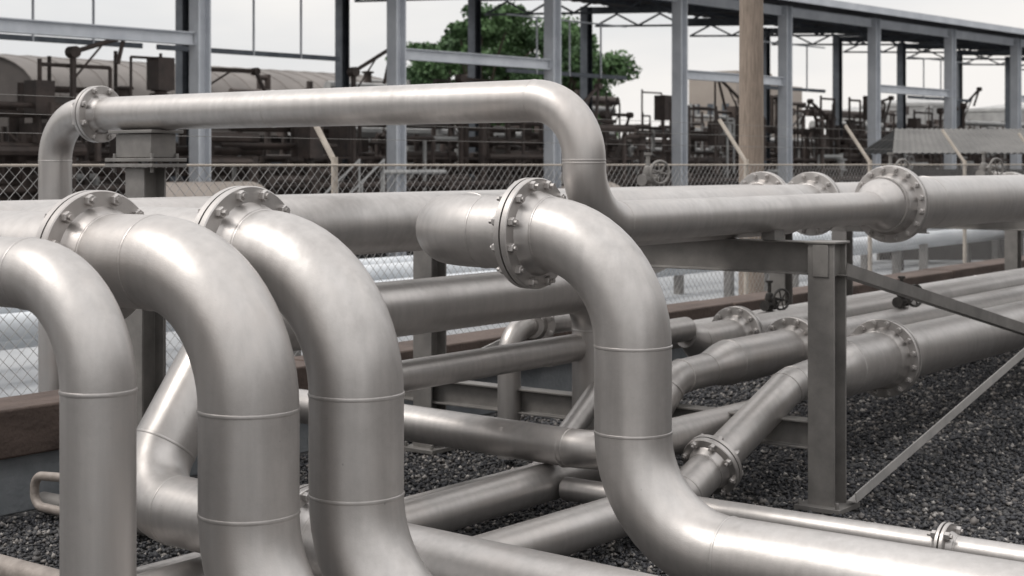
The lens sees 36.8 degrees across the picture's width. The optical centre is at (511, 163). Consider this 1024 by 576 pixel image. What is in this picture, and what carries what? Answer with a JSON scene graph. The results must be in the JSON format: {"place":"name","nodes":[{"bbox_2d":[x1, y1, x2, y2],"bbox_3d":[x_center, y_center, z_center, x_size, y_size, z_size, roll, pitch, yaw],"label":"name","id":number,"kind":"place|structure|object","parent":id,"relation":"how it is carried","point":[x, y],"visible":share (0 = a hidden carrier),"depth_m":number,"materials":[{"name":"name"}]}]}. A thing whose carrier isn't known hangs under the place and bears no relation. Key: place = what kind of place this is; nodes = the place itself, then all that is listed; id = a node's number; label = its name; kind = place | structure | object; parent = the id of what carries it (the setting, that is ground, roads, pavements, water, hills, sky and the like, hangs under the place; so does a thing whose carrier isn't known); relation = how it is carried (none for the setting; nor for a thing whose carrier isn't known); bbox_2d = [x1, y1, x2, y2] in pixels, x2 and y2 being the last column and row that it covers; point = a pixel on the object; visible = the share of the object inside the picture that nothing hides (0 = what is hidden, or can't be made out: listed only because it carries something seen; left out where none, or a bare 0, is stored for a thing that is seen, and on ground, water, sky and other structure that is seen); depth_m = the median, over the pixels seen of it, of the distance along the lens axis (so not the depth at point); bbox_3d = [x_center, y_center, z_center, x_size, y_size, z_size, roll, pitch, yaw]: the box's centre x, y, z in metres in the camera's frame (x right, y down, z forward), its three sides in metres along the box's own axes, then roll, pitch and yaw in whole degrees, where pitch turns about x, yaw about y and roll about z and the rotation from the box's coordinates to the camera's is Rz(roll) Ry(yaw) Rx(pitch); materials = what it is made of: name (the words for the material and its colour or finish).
{"place":"outdoors","nodes":[
{"label":"outdoors","id":0,"kind":"place"},
{"bbox_2d":[0,54,386,130],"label":"arched warehouse","id":1,"kind":"structure","parent":0,"point":[14,69],"depth_m":59.54,"materials":[{"name":"grey metal"}]},
{"bbox_2d":[324,159,384,193],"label":"metal stairs","id":2,"kind":"structure","parent":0,"point":[363,180],"depth_m":29.43,"materials":[{"name":"grey metal"}]},
{"bbox_2d":[137,271,656,575],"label":"steel pipe","id":3,"kind":"object","parent":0,"point":[167,454],"visible":0.35,"depth_m":7.12,"materials":[{"name":"metal"}]},
{"bbox_2d":[0,182,858,575],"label":"steel pipe","id":4,"kind":"object","parent":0,"point":[204,292],"visible":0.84,"depth_m":4.88,"materials":[{"name":"metal"}]},
{"bbox_2d":[739,172,786,184],"bbox_3d":[2.165,0.325,13.290,0.520,0.520,0.218,0,0,37],"label":"pipe flange","id":5,"kind":"object","parent":4,"relation":"attached to","point":[765,178],"visible":0.21,"depth_m":13.23,"materials":[{"name":"metal"}]},
{"bbox_2d":[887,152,909,169],"bbox_3d":[3.825,0.032,15.397,0.220,0.297,0.267,0,0,-34],"label":"gate valve","id":6,"kind":"object","parent":4,"relation":"on","point":[889,154],"visible":0.32,"depth_m":15.34,"materials":[{"name":"grey metal"}]},
{"bbox_2d":[0,253,983,397],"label":"concrete yard pavement","id":7,"kind":"structure","parent":0,"point":[15,367],"depth_m":19.35,"materials":[{"name":"grey concrete"}]},
{"bbox_2d":[0,228,970,313],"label":"white pipe","id":8,"kind":"object","parent":7,"relation":"on","point":[369,268],"visible":0.07,"depth_m":18.27,"materials":[{"name":"metal"}]},
{"bbox_2d":[0,235,1004,355],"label":"white pipe","id":9,"kind":"object","parent":7,"relation":"on","point":[9,345],"visible":0.18,"depth_m":26.04,"materials":[{"name":"metal"}]},
{"bbox_2d":[0,94,1023,396],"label":"chain link fence","id":10,"kind":"object","parent":7,"relation":"on","point":[334,164],"visible":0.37,"depth_m":16.94,"materials":[{"name":"metal"}]},
{"bbox_2d":[0,229,1023,341],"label":"white pipe","id":11,"kind":"object","parent":7,"relation":"on","point":[9,318],"visible":0.13,"depth_m":24.71,"materials":[{"name":"metal"}]},
{"bbox_2d":[359,253,878,264],"bbox_3d":[5.465,1.645,29.734,0.240,0.830,66.000,0,0,37],"label":"white pipe","id":12,"kind":"object","parent":7,"relation":"on","point":[388,260],"visible":0.03,"depth_m":20.24,"materials":[{"name":"metal"}]},
{"bbox_2d":[738,0,763,294],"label":"utility pole","id":13,"kind":"object","parent":7,"relation":"on","point":[751,88],"visible":0.43,"depth_m":20.18,"materials":[{"name":"brown wood"}]},
{"bbox_2d":[674,260,928,293],"bbox_3d":[6.263,1.700,29.130,0.320,0.720,66.000,0,0,37],"label":"white pipe","id":14,"kind":"object","parent":7,"relation":"on","point":[677,283],"visible":0.08,"depth_m":24.30,"materials":[{"name":"metal"}]},
{"bbox_2d":[859,128,1023,270],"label":"corrugated shed","id":15,"kind":"structure","parent":7,"relation":"on","point":[980,139],"depth_m":30.70,"materials":[{"name":"grey metal"}]},
{"bbox_2d":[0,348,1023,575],"bbox_3d":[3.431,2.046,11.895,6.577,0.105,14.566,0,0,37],"label":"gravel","id":16,"kind":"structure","parent":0,"point":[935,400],"depth_m":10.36,"materials":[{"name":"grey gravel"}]},
{"bbox_2d":[0,554,58,575],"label":"steel pipe","id":17,"kind":"object","parent":16,"relation":"on","point":[11,566],"depth_m":7.21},
{"bbox_2d":[30,472,58,515],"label":"conduit pipe","id":18,"kind":"object","parent":16,"relation":"on","point":[36,500],"visible":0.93,"depth_m":8.14,"materials":[{"name":"grey metal"}]},
{"bbox_2d":[404,220,1023,514],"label":"steel pipe support","id":19,"kind":"object","parent":16,"relation":"on","point":[830,270],"visible":0.56,"depth_m":9.37,"materials":[{"name":"grey paint"}]},
{"bbox_2d":[137,382,593,573],"bbox_3d":[-0.576,1.608,8.430,0.156,0.741,4.342,0,0,37],"label":"steel pipe","id":20,"kind":"object","parent":19,"relation":"on","point":[580,414],"visible":0.12,"depth_m":9.61,"materials":[{"name":"metal"}]},
{"bbox_2d":[19,183,857,575],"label":"steel pipe","id":21,"kind":"object","parent":19,"relation":"on","point":[297,253],"visible":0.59,"depth_m":5.17,"materials":[{"name":"metal"}]},
{"bbox_2d":[787,172,840,235],"bbox_3d":[2.450,0.325,12.572,0.520,0.520,0.218,0,0,37],"label":"pipe flange","id":22,"kind":"object","parent":21,"relation":"attached to","point":[822,183],"visible":0.24,"depth_m":12.49,"materials":[{"name":"metal"}]},
{"bbox_2d":[975,152,1003,175],"bbox_3d":[4.835,0.021,15.636,0.220,0.297,0.267,0,0,-34],"label":"gate valve","id":23,"kind":"object","parent":21,"relation":"on","point":[983,168],"visible":0.73,"depth_m":15.59,"materials":[{"name":"grey metal"}]},
{"bbox_2d":[1002,172,1021,174],"bbox_3d":[5.288,0.325,16.318,0.480,0.480,0.208,0,0,37],"label":"pipe flange","id":24,"kind":"object","parent":21,"relation":"attached to","point":[1010,173],"visible":0.02,"depth_m":16.29,"materials":[{"name":"metal"}]},
{"bbox_2d":[38,79,884,391],"bbox_3d":[-0.366,0.745,10.330,4.524,2.510,3.635,0,0,37],"label":"steel pipe","id":25,"kind":"object","parent":19,"relation":"on","point":[560,111],"visible":0.95,"depth_m":8.72,"materials":[{"name":"metal"}]},
{"bbox_2d":[299,389,747,468],"bbox_3d":[0.015,1.590,9.336,3.435,0.276,1.631,0,0,2],"label":"steel pipe","id":26,"kind":"object","parent":19,"relation":"on","point":[563,447],"visible":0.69,"depth_m":8.94,"materials":[{"name":"metal"}]},
{"bbox_2d":[498,314,571,459],"bbox_3d":[0.212,1.480,10.796,0.305,1.040,0.933,0,0,37],"label":"steel pipe","id":27,"kind":"object","parent":19,"relation":"on","point":[509,397],"visible":0.53,"depth_m":10.47,"materials":[{"name":"metal"}]},
{"bbox_2d":[402,317,696,391],"bbox_3d":[0.155,1.549,9.643,0.182,0.901,3.641,0,0,37],"label":"steel pipe","id":28,"kind":"object","parent":19,"relation":"on","point":[440,369],"visible":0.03,"depth_m":9.23,"materials":[{"name":"metal"}]},
{"bbox_2d":[137,285,1023,575],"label":"steel pipe","id":29,"kind":"object","parent":19,"relation":"on","point":[777,345],"visible":0.57,"depth_m":9.71,"materials":[{"name":"metal"}]},
{"bbox_2d":[892,276,921,307],"bbox_3d":[3.225,1.055,12.592,0.200,0.270,0.243,0,0,-34],"label":"gate valve","id":30,"kind":"object","parent":29,"relation":"on","point":[899,302],"visible":0.58,"depth_m":12.56,"materials":[{"name":"metal"}]},
{"bbox_2d":[416,178,1023,575],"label":"steel pipe","id":31,"kind":"object","parent":19,"relation":"on","point":[533,233],"visible":0.99,"depth_m":6.30,"materials":[{"name":"metal"}]},
{"bbox_2d":[473,300,1023,555],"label":"steel pipe","id":32,"kind":"object","parent":19,"relation":"on","point":[885,357],"visible":0.73,"depth_m":9.36,"materials":[{"name":"metal"}]},
{"bbox_2d":[547,268,1023,366],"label":"steel pipe","id":33,"kind":"object","parent":19,"relation":"on","point":[806,303],"visible":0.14,"depth_m":15.60,"materials":[{"name":"metal"}]},
{"bbox_2d":[791,186,854,232],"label":"steel pipe","id":34,"kind":"object","parent":19,"relation":"on","point":[819,193],"visible":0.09,"depth_m":10.17,"materials":[{"name":"metal"}]},
{"bbox_2d":[672,270,1023,348],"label":"steel pipe","id":35,"kind":"object","parent":19,"relation":"on","point":[675,345],"visible":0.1,"depth_m":14.54,"materials":[{"name":"metal"}]},
{"bbox_2d":[760,280,789,311],"bbox_3d":[2.207,1.120,12.987,0.200,0.270,0.243,0,0,-34],"label":"gate valve","id":36,"kind":"object","parent":35,"relation":"on","point":[770,303],"visible":0.97,"depth_m":12.94,"materials":[{"name":"metal"}]},
{"bbox_2d":[677,271,1023,356],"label":"steel pipe","id":37,"kind":"object","parent":19,"relation":"on","point":[731,322],"visible":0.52,"depth_m":12.23,"materials":[{"name":"metal"}]},
{"bbox_2d":[855,165,1023,242],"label":"steel pipe","id":38,"kind":"object","parent":19,"relation":"on","point":[914,203],"visible":0.84,"depth_m":10.99,"materials":[{"name":"metal"}]},
{"bbox_2d":[559,477,1023,561],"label":"steel pipe","id":39,"kind":"object","parent":16,"relation":"on","point":[945,536],"visible":0.56,"depth_m":7.59,"materials":[{"name":"metal"}]},
{"bbox_2d":[0,251,1023,574],"bbox_3d":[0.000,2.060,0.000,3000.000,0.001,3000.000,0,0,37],"label":"ground","id":40,"kind":"structure","parent":0,"point":[630,559],"depth_m":9.86,"materials":[{"name":"grey gravel"}]},
{"bbox_2d":[0,236,137,575],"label":"steel pipe","id":41,"kind":"object","parent":40,"relation":"on","point":[64,295],"visible":1,"depth_m":4.45,"materials":[{"name":"metal"}]},
{"bbox_2d":[35,491,145,535],"bbox_3d":[-1.660,1.970,8.158,2.700,0.120,0.120,0,0,37],"label":"steel pipe","id":42,"kind":"object","parent":40,"relation":"on","point":[49,498],"visible":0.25,"depth_m":8.87,"materials":[{"name":"grey metal"}]},
{"bbox_2d":[124,309,164,425],"bbox_3d":[-2.107,1.280,8.810,0.290,1.519,0.290,0,0,37],"label":"steel support post","id":43,"kind":"object","parent":40,"relation":"on","point":[146,329],"visible":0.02,"depth_m":8.82,"materials":[{"name":"grey metal"}]},
{"bbox_2d":[105,130,186,375],"bbox_3d":[-2.324,0.913,9.765,0.460,2.254,0.280,0,0,37],"label":"pipe support stand","id":44,"kind":"object","parent":40,"relation":"on","point":[141,146],"visible":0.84,"depth_m":9.70,"materials":[{"name":"grey metal"}]},
{"bbox_2d":[166,181,265,196],"bbox_3d":[-5.335,1.185,26.895,1.000,1.750,2.500,0,0,42],"label":"horizontal tank","id":45,"kind":"object","parent":40,"relation":"on","point":[184,188],"visible":0.09,"depth_m":26.41,"materials":[{"name":"grey metal"}]},
{"bbox_2d":[0,348,687,516],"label":"low wall","id":46,"kind":"structure","parent":40,"relation":"on","point":[17,474],"depth_m":9.25,"materials":[{"name":"grey concrete"}]},
{"bbox_2d":[0,255,1023,459],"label":"cap","id":47,"kind":"object","parent":46,"relation":"on","point":[29,424],"visible":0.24,"depth_m":12.25,"materials":[{"name":"concrete"}]},
{"bbox_2d":[385,41,484,77],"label":"broadleaf tree","id":48,"kind":"object","parent":40,"relation":"on","point":[427,45],"visible":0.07,"depth_m":92.36,"materials":[{"name":"green plant"}]},
{"bbox_2d":[406,1,564,125],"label":"broadleaf tree","id":49,"kind":"object","parent":40,"relation":"on","point":[494,29],"visible":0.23,"depth_m":86.42,"materials":[{"name":"green plant"}]},
{"bbox_2d":[0,133,1001,185],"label":"walls","id":50,"kind":"structure","parent":40,"relation":"on","point":[276,139],"depth_m":51.76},
{"bbox_2d":[0,126,731,143],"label":"roof","id":51,"kind":"structure","parent":50,"relation":"on","point":[628,140],"depth_m":49.72,"materials":[{"name":"metal"}]},
{"bbox_2d":[79,162,660,184],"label":"windows","id":52,"kind":"structure","parent":50,"relation":"attached to","point":[173,177],"depth_m":50.01,"materials":[{"name":"blue glass"}]},
{"bbox_2d":[0,0,1023,256],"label":"steel canopy rack","id":53,"kind":"object","parent":40,"relation":"on","point":[836,20],"visible":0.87,"depth_m":43.20,"materials":[{"name":"grey metal"}]},
{"bbox_2d":[0,40,1023,255],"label":"loading rack equipment","id":54,"kind":"object","parent":40,"relation":"on","point":[21,145],"visible":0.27,"depth_m":37.98,"materials":[{"name":"metal"}]},
{"bbox_2d":[76,155,1023,193],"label":"loading platform","id":55,"kind":"structure","parent":54,"relation":"on","point":[287,158],"depth_m":36.05,"materials":[{"name":"metal"}]},
{"bbox_2d":[436,14,624,125],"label":"broadleaf tree","id":56,"kind":"object","parent":40,"relation":"on","point":[507,46],"visible":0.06,"depth_m":97.02,"materials":[{"name":"green plant"}]},
{"bbox_2d":[494,22,642,137],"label":"broadleaf tree","id":57,"kind":"object","parent":40,"relation":"on","point":[616,63],"visible":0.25,"depth_m":90.72,"materials":[{"name":"green plant"}]},
{"bbox_2d":[561,182,619,187],"bbox_3d":[1.801,1.235,35.141,0.800,1.650,1.900,0,0,42],"label":"horizontal tank","id":58,"kind":"object","parent":40,"relation":"on","point":[611,183],"visible":0.04,"depth_m":35.38,"materials":[{"name":"grey metal"}]},
{"bbox_2d":[769,225,928,305],"bbox_3d":[3.174,1.280,14.658,1.645,1.520,0.290,0,0,37],"label":"steel support post","id":59,"kind":"object","parent":40,"relation":"on","point":[784,281],"visible":0.03,"depth_m":15.00,"materials":[{"name":"grey metal"}]},
{"bbox_2d":[842,107,866,122],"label":"storage tank","id":60,"kind":"object","parent":40,"relation":"on","point":[853,109],"visible":0.08,"depth_m":88.99,"materials":[{"name":"white metal"}]},
{"bbox_2d":[861,98,965,128],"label":"storage tank","id":61,"kind":"object","parent":40,"relation":"on","point":[917,105],"visible":0.19,"depth_m":89.15,"materials":[{"name":"white metal"}]},
{"bbox_2d":[966,104,1023,128],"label":"storage tank","id":62,"kind":"object","parent":40,"relation":"on","point":[995,113],"visible":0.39,"depth_m":92.46,"materials":[{"name":"white metal"}]},
{"bbox_2d":[1005,230,1021,270],"bbox_3d":[7.160,1.280,19.919,1.645,1.520,0.290,0,0,37],"label":"steel support post","id":63,"kind":"object","parent":40,"relation":"on","point":[1013,249],"visible":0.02,"depth_m":20.27,"materials":[{"name":"grey metal"}]},
{"bbox_2d":[0,0,1023,138],"label":"sky","id":64,"kind":"structure","parent":0,"point":[277,22],"materials":[{"name":"white"}]},
{"bbox_2d":[637,152,669,186],"bbox_3d":[1.173,0.051,12.890,0.220,0.297,0.267,0,0,-34],"label":"gate valve","id":65,"kind":"object","parent":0,"point":[648,177],"visible":0.98,"depth_m":12.84,"materials":[{"name":"grey metal"}]},
{"bbox_2d":[689,70,801,137],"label":"plant building","id":66,"kind":"structure","parent":0,"point":[701,93],"depth_m":102.32,"materials":[{"name":"beige metal"}]},
{"bbox_2d":[694,103,728,115],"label":"windows","id":67,"kind":"structure","parent":66,"relation":"in","point":[727,104],"depth_m":101.97,"materials":[{"name":"grey glass"}]}
]}

